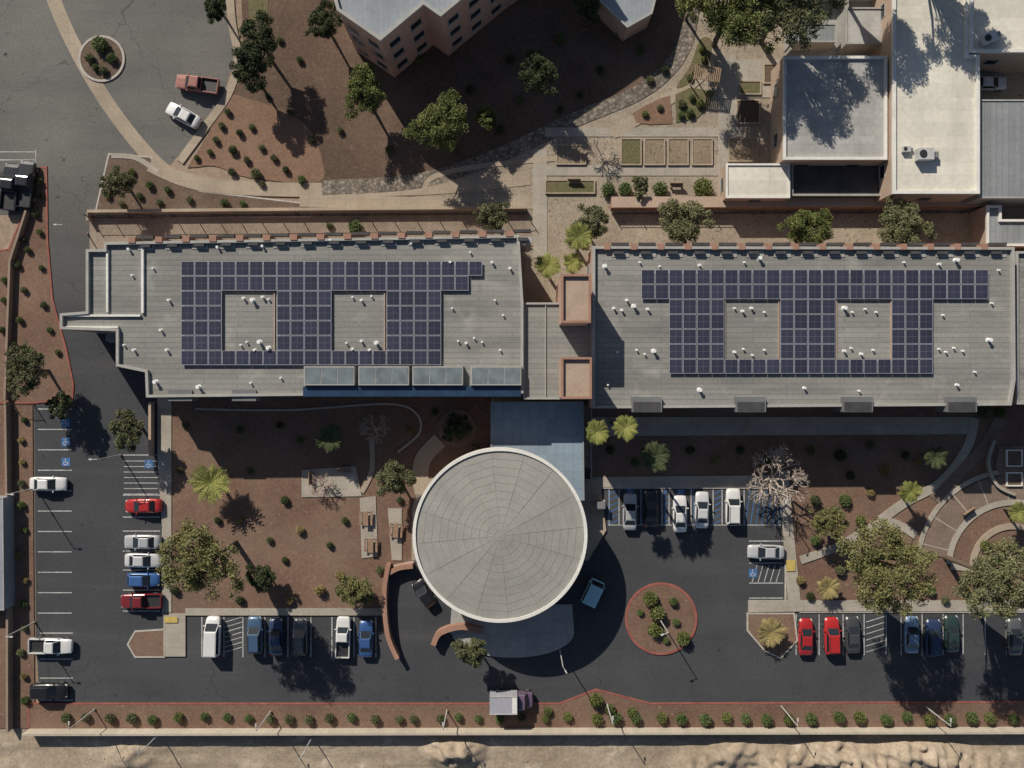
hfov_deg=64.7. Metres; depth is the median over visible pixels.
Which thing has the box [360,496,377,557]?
patio
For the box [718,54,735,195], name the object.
garden path
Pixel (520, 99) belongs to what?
shrub
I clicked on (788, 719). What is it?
shrub
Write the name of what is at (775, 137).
window
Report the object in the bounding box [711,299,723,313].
solar panel
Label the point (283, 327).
solar panel
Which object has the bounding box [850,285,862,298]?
solar panel
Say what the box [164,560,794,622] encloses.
tactile paving
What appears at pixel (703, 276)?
solar panel
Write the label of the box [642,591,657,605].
shrub
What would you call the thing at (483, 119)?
broadleaf tree
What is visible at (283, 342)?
solar panel
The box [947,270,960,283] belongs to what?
solar panel
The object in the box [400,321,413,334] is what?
solar panel
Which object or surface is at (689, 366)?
solar panel
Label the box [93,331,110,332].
window
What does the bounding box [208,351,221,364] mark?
solar panel
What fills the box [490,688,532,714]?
box truck
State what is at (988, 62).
window
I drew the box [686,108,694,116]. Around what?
shrub
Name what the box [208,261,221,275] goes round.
solar panel
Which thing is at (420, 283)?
solar panel
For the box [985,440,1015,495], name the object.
planter wall
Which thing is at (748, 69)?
garden path
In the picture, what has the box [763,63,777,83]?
planter bed
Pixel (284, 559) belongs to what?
shrub
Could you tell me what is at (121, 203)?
shrub
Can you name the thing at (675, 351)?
solar panel
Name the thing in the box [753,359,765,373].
solar panel
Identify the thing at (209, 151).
shrub
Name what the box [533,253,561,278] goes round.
palm tree
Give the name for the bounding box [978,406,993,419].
shrub
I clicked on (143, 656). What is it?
kerb
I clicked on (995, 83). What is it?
parked car
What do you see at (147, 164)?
sidewalk
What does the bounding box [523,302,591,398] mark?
link block
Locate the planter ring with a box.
[438,409,475,446]
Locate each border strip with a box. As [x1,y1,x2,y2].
[0,405,34,727]
[29,691,1023,728]
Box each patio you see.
[302,466,361,496]
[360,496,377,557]
[388,508,401,559]
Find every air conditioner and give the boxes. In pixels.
[901,146,912,152]
[915,148,938,161]
[978,29,1000,46]
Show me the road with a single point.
(86, 524)
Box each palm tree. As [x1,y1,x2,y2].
[187,463,230,505]
[315,423,343,452]
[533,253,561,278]
[563,221,592,251]
[563,252,583,272]
[586,419,608,444]
[610,415,637,441]
[640,441,669,472]
[756,617,788,647]
[817,576,841,599]
[895,481,923,504]
[920,446,947,469]
[1002,501,1023,523]
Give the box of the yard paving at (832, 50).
[786,2,870,55]
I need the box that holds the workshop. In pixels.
[770,56,886,165]
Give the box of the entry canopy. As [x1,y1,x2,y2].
[491,402,583,500]
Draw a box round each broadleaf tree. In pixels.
[4,342,49,400]
[44,390,75,419]
[98,165,138,197]
[107,409,144,452]
[154,517,245,602]
[203,0,227,24]
[229,56,267,93]
[231,9,277,68]
[245,563,276,593]
[304,0,342,39]
[333,573,372,606]
[344,62,386,120]
[375,459,416,496]
[403,87,468,152]
[442,412,472,441]
[451,637,487,667]
[473,104,497,129]
[473,202,510,231]
[518,48,559,95]
[572,0,600,23]
[573,203,608,250]
[632,176,648,199]
[657,198,715,243]
[675,0,780,54]
[678,0,710,23]
[741,0,847,50]
[776,207,833,246]
[808,506,850,539]
[835,517,938,620]
[876,195,936,246]
[942,536,1023,620]
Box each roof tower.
[556,274,590,325]
[559,357,591,398]
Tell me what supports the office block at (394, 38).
on the ground at (8, 224)
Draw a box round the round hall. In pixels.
[412,447,586,622]
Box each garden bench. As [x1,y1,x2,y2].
[309,472,313,484]
[337,468,350,471]
[568,179,580,183]
[670,183,682,187]
[962,507,974,516]
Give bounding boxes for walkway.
[157,398,171,611]
[163,613,185,656]
[185,608,382,614]
[592,417,972,435]
[592,475,778,486]
[748,600,1023,611]
[778,470,799,599]
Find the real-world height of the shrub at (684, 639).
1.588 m
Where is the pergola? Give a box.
[690,64,721,88]
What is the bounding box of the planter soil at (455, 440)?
[442,413,471,442]
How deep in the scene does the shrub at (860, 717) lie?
104.15 m
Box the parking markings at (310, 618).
[0,150,1006,700]
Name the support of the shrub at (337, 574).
on the courtyard ground at (271, 454)
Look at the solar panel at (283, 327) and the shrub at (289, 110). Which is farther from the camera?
the shrub at (289, 110)
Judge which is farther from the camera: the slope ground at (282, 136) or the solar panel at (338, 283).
the slope ground at (282, 136)
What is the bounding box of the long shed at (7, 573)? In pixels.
[0,496,14,609]
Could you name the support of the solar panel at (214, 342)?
on the office wing at (133, 295)
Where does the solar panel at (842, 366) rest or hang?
on the office wing at (974, 362)
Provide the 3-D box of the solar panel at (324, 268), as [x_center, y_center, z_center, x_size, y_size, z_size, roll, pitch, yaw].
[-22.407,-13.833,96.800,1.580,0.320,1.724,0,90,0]
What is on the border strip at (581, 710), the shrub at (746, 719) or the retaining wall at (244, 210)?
the shrub at (746, 719)
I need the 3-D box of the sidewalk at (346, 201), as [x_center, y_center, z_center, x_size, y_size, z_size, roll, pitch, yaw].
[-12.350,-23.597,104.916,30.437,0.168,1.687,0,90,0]
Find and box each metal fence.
[83,210,526,217]
[612,210,976,213]
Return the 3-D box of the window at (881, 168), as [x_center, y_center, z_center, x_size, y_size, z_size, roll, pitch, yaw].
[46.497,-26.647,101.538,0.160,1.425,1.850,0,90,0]
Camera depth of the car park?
104.99 m
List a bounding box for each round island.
[80,38,121,79]
[627,585,694,652]
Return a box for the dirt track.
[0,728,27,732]
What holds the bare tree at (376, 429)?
on the courtyard ground at (271, 454)
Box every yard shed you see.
[784,23,836,50]
[837,7,881,52]
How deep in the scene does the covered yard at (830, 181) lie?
102.42 m
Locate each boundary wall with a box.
[3,210,29,399]
[4,402,12,731]
[22,727,1023,735]
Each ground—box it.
[0,0,699,701]
[164,396,491,612]
[188,0,682,182]
[190,95,324,182]
[409,0,1023,409]
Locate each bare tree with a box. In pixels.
[309,474,334,497]
[358,413,388,444]
[586,137,614,163]
[747,442,807,508]
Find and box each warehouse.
[871,0,979,201]
[969,0,1023,71]
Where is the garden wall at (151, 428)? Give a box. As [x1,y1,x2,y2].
[148,402,154,455]
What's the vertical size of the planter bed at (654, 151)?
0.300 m
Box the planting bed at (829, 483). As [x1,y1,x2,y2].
[592,404,1023,599]
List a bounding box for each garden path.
[195,403,421,452]
[360,440,374,492]
[413,435,445,494]
[422,155,589,191]
[533,150,546,257]
[545,128,739,136]
[545,166,717,175]
[610,0,725,137]
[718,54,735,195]
[735,59,780,97]
[799,518,917,563]
[878,417,978,518]
[917,470,999,561]
[923,543,948,550]
[934,517,956,531]
[946,499,1023,563]
[950,563,988,594]
[970,523,1023,564]
[978,481,988,504]
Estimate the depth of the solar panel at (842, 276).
96.66 m
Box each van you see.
[203,615,222,657]
[580,577,604,607]
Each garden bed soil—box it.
[632,96,671,124]
[675,87,713,122]
[676,37,711,87]
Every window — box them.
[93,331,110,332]
[346,22,359,36]
[351,34,364,47]
[356,45,369,57]
[367,37,380,50]
[371,48,384,61]
[376,59,388,71]
[389,35,401,49]
[393,46,405,60]
[396,57,408,70]
[410,17,422,32]
[413,29,425,43]
[416,40,428,53]
[447,12,459,26]
[449,24,461,38]
[451,35,462,48]
[468,0,480,9]
[470,7,481,21]
[471,19,482,32]
[491,3,501,16]
[720,176,723,192]
[773,82,777,99]
[773,132,777,149]
[879,164,884,180]
[881,2,884,18]
[914,197,933,200]
[980,60,1000,64]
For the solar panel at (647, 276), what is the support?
on the office wing at (974, 362)
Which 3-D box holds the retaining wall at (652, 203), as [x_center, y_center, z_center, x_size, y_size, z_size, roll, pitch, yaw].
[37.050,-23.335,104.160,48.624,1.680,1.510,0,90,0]
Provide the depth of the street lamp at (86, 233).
101.95 m
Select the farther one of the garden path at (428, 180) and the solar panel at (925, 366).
the garden path at (428, 180)
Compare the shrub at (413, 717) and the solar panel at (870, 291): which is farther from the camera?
the shrub at (413, 717)
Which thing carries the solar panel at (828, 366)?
on the office wing at (974, 362)
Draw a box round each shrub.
[0,297,6,302]
[0,326,5,332]
[1,276,7,283]
[14,261,20,268]
[15,316,22,323]
[15,552,21,557]
[16,501,25,508]
[16,648,24,655]
[17,436,24,442]
[18,459,24,464]
[18,479,25,486]
[19,286,26,293]
[19,600,27,608]
[19,673,27,679]
[20,237,26,242]
[20,417,27,422]
[20,696,28,704]
[21,527,27,533]
[21,576,28,583]
[23,246,31,252]
[31,210,38,216]
[35,178,42,184]
[36,229,42,234]
[38,193,43,198]
[40,302,46,307]
[46,327,52,332]
[54,349,60,354]
[61,713,70,722]
[81,712,90,722]
[84,52,94,62]
[91,35,108,52]
[91,64,98,71]
[99,66,107,74]
[104,713,114,723]
[106,52,116,62]
[118,200,124,206]
[125,712,136,723]
[128,168,134,174]
[136,192,142,198]
[145,181,153,188]
[147,714,157,725]
[156,199,162,205]
[163,186,170,192]
[170,586,179,594]
[173,712,183,722]
[176,467,183,473]
[181,421,187,428]
[186,196,192,202]
[193,154,199,160]
[200,712,208,721]
[206,149,212,154]
[212,136,219,142]
[214,516,220,523]
[218,122,224,128]
[219,198,228,206]
[222,713,231,721]
[224,108,230,114]
[228,145,236,153]
[228,168,235,175]
[235,596,243,604]
[236,129,242,135]
[236,427,242,433]
[236,516,243,523]
[239,200,245,206]
[243,156,249,163]
[244,714,252,722]
[246,467,252,473]
[248,123,254,129]
[250,168,260,178]
[258,144,264,151]
[258,180,264,186]
[264,92,270,98]
[265,713,274,723]
[266,537,272,543]
[270,154,277,160]
[276,36,282,42]
[276,421,282,427]
[280,496,288,504]
[281,556,287,563]
[282,166,288,172]
[284,713,294,724]
[285,596,293,604]
[286,108,292,114]
[295,525,304,534]
[296,56,302,62]
[296,436,302,443]
[297,175,305,183]
[303,714,313,724]
[308,136,314,142]
[314,585,324,595]
[324,713,333,723]
[326,222,333,228]
[326,542,332,548]
[335,571,343,579]
[336,126,342,132]
[341,517,347,523]
[347,220,361,232]
[347,712,355,721]
[366,590,374,600]
[369,714,378,723]
[375,565,383,574]
[385,145,393,153]
[395,714,403,723]
[396,497,403,503]
[406,426,412,433]
[409,714,417,722]
[415,55,423,63]
[431,409,437,415]
[436,714,444,723]
[454,712,462,721]
[465,85,473,93]
[470,445,478,451]
[474,715,481,722]
[495,125,503,133]
[495,715,504,724]
[505,55,514,63]
[516,96,523,102]
[517,714,525,722]
[541,715,548,722]
[544,707,552,715]
[555,34,565,44]
[556,106,563,112]
[563,712,572,721]
[577,91,583,97]
[589,693,603,707]
[590,713,602,724]
[596,65,604,74]
[601,182,615,196]
[605,704,615,714]
[606,445,614,453]
[609,712,621,725]
[618,182,632,196]
[627,707,636,717]
[631,457,639,465]
[631,713,641,724]
[636,45,644,53]
[637,609,643,615]
[641,110,648,116]
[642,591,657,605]
[645,75,654,83]
[648,622,662,637]
[649,605,664,621]
[652,181,667,196]
[656,104,663,110]
[656,712,667,723]
[660,65,668,73]
[663,637,669,643]
[669,597,677,605]
[672,618,679,625]
[675,713,687,725]
[676,631,690,645]
[678,99,686,107]
[678,111,684,117]
[685,446,694,454]
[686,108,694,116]
[687,74,692,80]
[689,94,695,100]
[693,177,713,195]
[696,99,704,107]
[699,46,705,52]
[699,713,711,725]
[701,56,707,63]
[711,455,719,463]
[721,712,732,722]
[736,446,744,453]
[741,713,750,724]
[760,713,773,726]
[765,456,772,464]
[783,713,794,725]
[796,576,804,584]
[805,712,817,724]
[806,446,814,454]
[806,591,814,600]
[810,495,820,505]
[810,535,820,545]
[833,449,846,460]
[833,711,845,722]
[835,565,845,575]
[839,493,851,505]
[846,471,854,479]
[853,711,866,723]
[855,515,865,524]
[866,441,875,449]
[866,488,874,496]
[880,464,891,475]
[880,713,893,725]
[900,451,909,459]
[901,711,912,722]
[914,459,921,465]
[923,714,936,725]
[926,587,936,595]
[941,596,949,604]
[944,713,956,725]
[965,711,979,724]
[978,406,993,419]
[979,540,991,550]
[984,712,996,723]
[993,541,1007,554]
[994,408,1006,417]
[1007,713,1019,724]
[1009,543,1020,553]
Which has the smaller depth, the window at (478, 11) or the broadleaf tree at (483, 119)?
the window at (478, 11)
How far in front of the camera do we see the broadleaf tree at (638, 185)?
102.52 m
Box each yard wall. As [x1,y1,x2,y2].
[785,0,872,55]
[841,0,848,12]
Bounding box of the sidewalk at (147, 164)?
[111,153,158,172]
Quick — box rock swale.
[321,8,697,194]
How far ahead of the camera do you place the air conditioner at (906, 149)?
98.45 m
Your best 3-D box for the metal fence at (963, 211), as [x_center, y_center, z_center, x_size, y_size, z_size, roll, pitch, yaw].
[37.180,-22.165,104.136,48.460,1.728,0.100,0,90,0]
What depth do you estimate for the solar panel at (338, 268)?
96.65 m
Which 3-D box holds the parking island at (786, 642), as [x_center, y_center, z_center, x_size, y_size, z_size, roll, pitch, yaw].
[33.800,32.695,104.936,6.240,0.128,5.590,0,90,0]
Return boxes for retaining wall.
[86,206,525,221]
[610,196,991,209]
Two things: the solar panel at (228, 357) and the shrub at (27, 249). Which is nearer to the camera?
the solar panel at (228, 357)
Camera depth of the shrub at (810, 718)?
104.14 m
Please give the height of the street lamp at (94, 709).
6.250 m
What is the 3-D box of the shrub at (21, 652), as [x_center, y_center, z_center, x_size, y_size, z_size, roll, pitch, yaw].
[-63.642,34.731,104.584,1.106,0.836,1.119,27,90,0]
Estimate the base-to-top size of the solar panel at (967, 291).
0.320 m
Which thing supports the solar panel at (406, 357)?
on the office wing at (133, 295)
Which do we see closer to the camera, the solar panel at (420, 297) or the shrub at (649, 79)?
the solar panel at (420, 297)
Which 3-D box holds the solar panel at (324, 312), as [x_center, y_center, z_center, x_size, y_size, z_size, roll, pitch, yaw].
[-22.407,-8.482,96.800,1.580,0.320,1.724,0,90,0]
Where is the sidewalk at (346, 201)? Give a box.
[300,195,532,208]
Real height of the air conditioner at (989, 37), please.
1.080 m
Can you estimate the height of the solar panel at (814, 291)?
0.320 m
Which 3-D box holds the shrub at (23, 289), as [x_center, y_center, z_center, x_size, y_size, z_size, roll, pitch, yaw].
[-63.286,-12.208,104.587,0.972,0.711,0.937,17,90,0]
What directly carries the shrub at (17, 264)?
on the planting strip at (34, 280)
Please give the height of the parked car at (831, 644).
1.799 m
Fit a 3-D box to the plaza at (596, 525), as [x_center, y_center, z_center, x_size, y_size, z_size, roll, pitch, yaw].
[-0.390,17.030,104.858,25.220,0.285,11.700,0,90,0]
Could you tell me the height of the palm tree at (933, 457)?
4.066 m
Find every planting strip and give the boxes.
[0,168,71,401]
[97,155,303,208]
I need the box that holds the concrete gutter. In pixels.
[47,0,168,165]
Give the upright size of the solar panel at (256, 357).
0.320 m
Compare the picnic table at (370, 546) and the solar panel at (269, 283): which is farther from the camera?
the picnic table at (370, 546)
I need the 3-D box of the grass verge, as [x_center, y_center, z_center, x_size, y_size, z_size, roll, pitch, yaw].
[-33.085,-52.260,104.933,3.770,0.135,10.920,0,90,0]
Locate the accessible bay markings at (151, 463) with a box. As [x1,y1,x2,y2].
[62,419,780,576]
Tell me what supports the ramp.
on the ground at (8, 224)
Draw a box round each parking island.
[129,630,162,655]
[748,614,795,656]
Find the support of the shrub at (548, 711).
on the border strip at (581, 710)
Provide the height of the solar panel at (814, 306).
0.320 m
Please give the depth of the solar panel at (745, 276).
96.66 m
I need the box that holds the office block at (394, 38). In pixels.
[334,0,516,76]
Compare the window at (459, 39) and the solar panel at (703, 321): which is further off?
the window at (459, 39)
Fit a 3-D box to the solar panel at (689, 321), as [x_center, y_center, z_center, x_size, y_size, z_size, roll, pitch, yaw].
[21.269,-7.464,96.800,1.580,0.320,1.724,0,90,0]
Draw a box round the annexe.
[719,163,789,201]
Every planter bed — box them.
[545,180,594,193]
[556,145,585,164]
[620,138,641,165]
[644,138,664,165]
[667,138,688,165]
[691,138,712,165]
[728,138,757,161]
[736,99,759,123]
[739,80,760,94]
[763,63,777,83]
[1005,450,1022,466]
[1005,472,1022,485]
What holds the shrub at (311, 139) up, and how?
on the slope ground at (282, 136)
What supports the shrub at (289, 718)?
on the border strip at (581, 710)
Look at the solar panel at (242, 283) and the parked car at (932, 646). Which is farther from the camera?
the parked car at (932, 646)
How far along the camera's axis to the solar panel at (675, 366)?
96.65 m
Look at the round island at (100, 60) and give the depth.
104.87 m
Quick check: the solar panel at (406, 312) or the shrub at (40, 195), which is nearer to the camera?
the solar panel at (406, 312)
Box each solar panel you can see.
[181,261,193,275]
[181,276,193,290]
[181,291,193,304]
[181,306,193,319]
[181,321,193,334]
[181,336,193,349]
[181,351,193,364]
[195,261,207,275]
[195,276,207,290]
[195,291,207,304]
[195,306,207,319]
[195,321,207,334]
[195,336,207,349]
[195,351,207,364]
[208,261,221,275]
[208,276,221,290]
[208,291,221,304]
[208,306,221,319]
[208,321,221,334]
[208,336,221,349]
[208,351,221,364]
[222,261,235,275]
[222,276,235,290]
[222,351,235,364]
[236,261,248,275]
[236,276,248,290]
[236,351,248,364]
[250,261,262,275]
[250,276,262,290]
[250,351,262,364]
[263,261,276,275]
[263,276,276,290]
[263,351,276,364]
[277,261,289,275]
[277,276,289,290]
[277,291,289,304]
[277,306,289,319]
[277,321,289,334]
[277,336,289,349]
[277,351,289,364]
[291,261,303,275]
[291,276,303,290]
[291,291,303,304]
[291,306,303,319]
[291,321,303,334]
[291,336,303,349]
[291,351,303,364]
[304,261,317,275]
[304,276,317,290]
[304,291,317,304]
[304,306,317,319]
[304,321,317,334]
[304,336,317,349]
[304,351,317,364]
[318,261,330,275]
[318,276,330,290]
[318,291,330,304]
[318,306,330,319]
[318,321,330,334]
[318,336,330,349]
[318,351,330,364]
[332,261,344,275]
[332,276,344,290]
[332,351,344,364]
[346,261,358,275]
[346,276,358,290]
[346,351,358,364]
[359,261,372,275]
[359,276,372,290]
[359,351,372,364]
[373,261,385,275]
[373,276,385,290]
[373,351,385,364]
[387,261,399,275]
[387,276,399,290]
[387,291,399,304]
[387,306,399,319]
[387,321,399,334]
[387,336,399,349]
[387,351,399,364]
[400,261,413,275]
[400,276,413,290]
[400,291,413,304]
[400,306,413,319]
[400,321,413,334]
[400,336,413,349]
[400,351,413,364]
[414,261,426,275]
[414,276,426,290]
[414,291,426,304]
[414,306,426,319]
[414,321,426,334]
[414,336,426,349]
[414,351,426,364]
[428,261,440,275]
[428,276,440,290]
[428,291,440,304]
[428,306,440,319]
[428,321,440,334]
[428,336,440,349]
[428,351,440,364]
[441,276,454,290]
[442,261,454,275]
[455,261,467,275]
[455,276,467,290]
[469,261,481,275]
[641,270,654,283]
[641,285,654,298]
[655,270,668,283]
[655,285,668,298]
[669,270,681,283]
[669,285,681,298]
[669,299,681,313]
[669,314,681,328]
[669,329,681,343]
[669,344,681,358]
[669,359,681,373]
[683,270,695,283]
[683,285,695,298]
[683,299,695,313]
[683,314,695,328]
[683,329,695,343]
[683,344,695,358]
[683,359,695,373]
[697,270,709,283]
[697,285,709,298]
[697,299,709,313]
[697,314,709,328]
[697,329,709,343]
[697,344,709,358]
[697,359,709,373]
[711,270,723,283]
[711,285,723,298]
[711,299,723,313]
[711,314,723,328]
[711,329,723,343]
[711,344,723,358]
[711,359,723,373]
[725,270,737,283]
[725,285,737,298]
[725,359,737,373]
[739,270,751,283]
[739,285,751,298]
[739,359,751,373]
[753,270,765,283]
[753,285,765,298]
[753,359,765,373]
[766,270,779,283]
[766,285,779,298]
[766,359,779,373]
[780,270,793,283]
[780,285,793,298]
[780,299,793,313]
[780,314,793,328]
[780,329,793,343]
[780,344,793,358]
[780,359,793,373]
[794,270,807,283]
[794,285,807,298]
[794,299,807,313]
[794,314,807,328]
[794,329,807,343]
[794,344,807,358]
[794,359,807,373]
[808,270,821,283]
[808,285,821,298]
[808,299,821,313]
[808,314,821,328]
[808,329,821,343]
[808,344,821,358]
[808,359,821,373]
[822,270,834,283]
[822,285,834,298]
[822,299,834,313]
[822,314,834,328]
[822,329,834,343]
[822,344,834,358]
[822,359,834,373]
[836,270,848,283]
[836,285,848,298]
[836,359,848,373]
[850,270,862,283]
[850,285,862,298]
[850,359,862,373]
[864,270,876,283]
[864,285,876,298]
[864,359,876,373]
[878,270,890,283]
[878,285,890,298]
[878,359,890,373]
[892,270,904,283]
[892,285,904,298]
[892,299,904,313]
[892,314,904,328]
[892,329,904,343]
[892,344,904,358]
[892,359,904,373]
[905,270,918,283]
[905,285,918,298]
[905,299,918,313]
[905,314,918,328]
[905,329,918,343]
[905,344,918,358]
[905,359,918,373]
[919,270,932,283]
[919,285,932,298]
[919,299,932,313]
[919,314,932,328]
[919,329,932,343]
[919,344,932,358]
[919,359,932,373]
[933,270,946,283]
[933,285,946,298]
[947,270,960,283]
[947,285,960,298]
[961,270,974,283]
[961,285,974,298]
[975,270,987,283]
[975,285,987,298]
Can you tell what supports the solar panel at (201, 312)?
on the office wing at (133, 295)
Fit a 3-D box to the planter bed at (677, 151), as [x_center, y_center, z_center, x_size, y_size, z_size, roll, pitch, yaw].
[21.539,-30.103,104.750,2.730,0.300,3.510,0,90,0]
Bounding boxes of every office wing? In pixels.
[60,229,531,400]
[586,243,1015,411]
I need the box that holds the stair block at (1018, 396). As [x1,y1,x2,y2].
[1012,251,1023,403]
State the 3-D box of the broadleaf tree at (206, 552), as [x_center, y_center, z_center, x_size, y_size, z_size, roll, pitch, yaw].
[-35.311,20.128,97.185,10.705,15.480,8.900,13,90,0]
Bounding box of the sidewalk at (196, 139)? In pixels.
[177,0,240,163]
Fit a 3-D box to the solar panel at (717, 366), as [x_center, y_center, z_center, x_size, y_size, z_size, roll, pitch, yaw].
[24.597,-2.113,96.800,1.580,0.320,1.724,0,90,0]
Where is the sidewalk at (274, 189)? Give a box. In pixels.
[147,158,530,196]
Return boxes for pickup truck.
[0,163,18,211]
[13,160,38,208]
[28,636,73,655]
[121,592,162,609]
[175,73,219,95]
[334,616,351,657]
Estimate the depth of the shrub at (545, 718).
104.39 m
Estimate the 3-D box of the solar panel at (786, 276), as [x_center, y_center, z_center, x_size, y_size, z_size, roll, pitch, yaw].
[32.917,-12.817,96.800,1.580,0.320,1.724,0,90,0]
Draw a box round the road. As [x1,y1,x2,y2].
[34,152,1023,702]
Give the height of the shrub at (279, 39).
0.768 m
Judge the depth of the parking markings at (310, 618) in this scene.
104.96 m
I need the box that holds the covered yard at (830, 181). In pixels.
[790,164,879,197]
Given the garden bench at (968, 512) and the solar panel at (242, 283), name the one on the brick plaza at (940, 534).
the garden bench at (968, 512)
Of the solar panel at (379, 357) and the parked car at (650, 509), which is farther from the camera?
the parked car at (650, 509)
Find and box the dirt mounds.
[0,733,1023,767]
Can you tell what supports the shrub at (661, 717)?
on the border strip at (581, 710)
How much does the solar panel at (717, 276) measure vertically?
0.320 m
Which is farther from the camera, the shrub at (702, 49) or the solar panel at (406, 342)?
the shrub at (702, 49)
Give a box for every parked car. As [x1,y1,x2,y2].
[29,476,67,492]
[30,681,68,700]
[124,534,161,550]
[124,552,161,568]
[125,498,162,514]
[127,572,160,588]
[165,102,202,129]
[245,616,264,653]
[267,618,284,654]
[291,618,308,655]
[357,620,373,656]
[412,579,436,608]
[622,493,638,529]
[643,490,659,526]
[672,495,688,531]
[693,491,710,527]
[724,488,742,525]
[747,543,783,560]
[796,618,814,654]
[822,617,841,654]
[843,616,861,652]
[902,616,920,652]
[922,619,942,656]
[942,615,960,651]
[980,74,1006,91]
[1004,618,1023,654]
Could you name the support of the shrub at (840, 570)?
on the planting bed at (829, 483)
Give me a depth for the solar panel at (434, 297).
96.66 m
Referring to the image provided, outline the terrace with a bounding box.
[90,209,527,249]
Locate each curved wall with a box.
[382,562,400,659]
[388,562,413,575]
[431,622,481,645]
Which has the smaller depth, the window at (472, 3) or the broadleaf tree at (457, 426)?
the window at (472, 3)
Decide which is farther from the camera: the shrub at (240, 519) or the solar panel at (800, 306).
the shrub at (240, 519)
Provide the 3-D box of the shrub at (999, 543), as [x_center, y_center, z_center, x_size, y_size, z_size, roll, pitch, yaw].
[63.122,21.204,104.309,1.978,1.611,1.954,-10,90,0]
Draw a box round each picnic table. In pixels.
[359,511,372,525]
[364,538,377,552]
[389,523,402,537]
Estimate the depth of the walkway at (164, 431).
104.79 m
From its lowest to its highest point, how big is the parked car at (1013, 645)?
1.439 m
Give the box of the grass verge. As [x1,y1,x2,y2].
[248,0,267,19]
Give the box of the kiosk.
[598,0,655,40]
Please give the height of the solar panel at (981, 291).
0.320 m
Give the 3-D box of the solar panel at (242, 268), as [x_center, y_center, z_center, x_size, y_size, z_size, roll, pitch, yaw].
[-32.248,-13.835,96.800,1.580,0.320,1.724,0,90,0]
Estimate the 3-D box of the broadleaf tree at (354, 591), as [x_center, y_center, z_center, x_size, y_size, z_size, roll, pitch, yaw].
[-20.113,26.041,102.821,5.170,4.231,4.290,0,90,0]
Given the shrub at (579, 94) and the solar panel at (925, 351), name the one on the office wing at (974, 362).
the solar panel at (925, 351)
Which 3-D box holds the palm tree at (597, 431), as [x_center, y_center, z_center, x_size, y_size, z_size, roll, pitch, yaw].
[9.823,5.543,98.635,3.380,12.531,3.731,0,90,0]
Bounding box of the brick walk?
[931,415,1005,503]
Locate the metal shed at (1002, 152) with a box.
[965,99,1023,206]
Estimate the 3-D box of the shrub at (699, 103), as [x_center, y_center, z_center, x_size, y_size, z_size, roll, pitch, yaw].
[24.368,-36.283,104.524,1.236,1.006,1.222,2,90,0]
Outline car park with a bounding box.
[0,0,233,214]
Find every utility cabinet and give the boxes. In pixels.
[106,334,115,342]
[595,500,604,508]
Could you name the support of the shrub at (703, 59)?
on the garden bed soil at (706, 42)
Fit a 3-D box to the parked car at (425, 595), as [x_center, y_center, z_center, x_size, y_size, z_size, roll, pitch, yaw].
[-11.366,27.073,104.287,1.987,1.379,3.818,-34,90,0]
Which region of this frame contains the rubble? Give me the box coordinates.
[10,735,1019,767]
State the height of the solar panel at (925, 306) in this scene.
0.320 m
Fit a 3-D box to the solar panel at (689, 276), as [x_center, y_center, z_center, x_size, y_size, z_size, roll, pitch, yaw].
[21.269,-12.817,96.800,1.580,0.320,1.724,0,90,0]
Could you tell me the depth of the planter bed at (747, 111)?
104.68 m
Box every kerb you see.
[0,166,73,403]
[28,689,1023,728]
[78,35,124,81]
[94,153,310,216]
[127,629,164,657]
[162,397,493,614]
[590,408,1023,612]
[625,582,696,654]
[747,613,797,658]
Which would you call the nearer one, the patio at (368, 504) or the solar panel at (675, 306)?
the solar panel at (675, 306)
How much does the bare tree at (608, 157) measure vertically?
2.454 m
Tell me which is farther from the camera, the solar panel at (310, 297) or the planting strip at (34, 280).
the planting strip at (34, 280)
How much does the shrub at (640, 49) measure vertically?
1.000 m
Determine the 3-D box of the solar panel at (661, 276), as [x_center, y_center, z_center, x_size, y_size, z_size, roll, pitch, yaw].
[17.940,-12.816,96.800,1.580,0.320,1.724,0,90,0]
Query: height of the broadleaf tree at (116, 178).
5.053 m
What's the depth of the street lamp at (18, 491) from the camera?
101.05 m
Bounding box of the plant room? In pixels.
[970,205,1023,250]
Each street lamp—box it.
[5,621,35,637]
[6,488,31,494]
[54,224,88,234]
[68,708,95,729]
[89,454,121,459]
[255,710,271,731]
[300,736,313,758]
[442,709,447,730]
[606,703,613,723]
[780,705,798,725]
[924,705,951,725]
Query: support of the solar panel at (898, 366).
on the office wing at (974, 362)
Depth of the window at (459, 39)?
102.87 m
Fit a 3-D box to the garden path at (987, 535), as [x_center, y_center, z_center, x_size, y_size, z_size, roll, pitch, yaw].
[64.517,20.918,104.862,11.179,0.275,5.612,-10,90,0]
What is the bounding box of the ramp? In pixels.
[995,446,1023,487]
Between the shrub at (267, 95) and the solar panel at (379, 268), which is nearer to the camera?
the solar panel at (379, 268)
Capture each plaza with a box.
[412,478,605,559]
[450,604,573,657]
[923,476,1023,556]

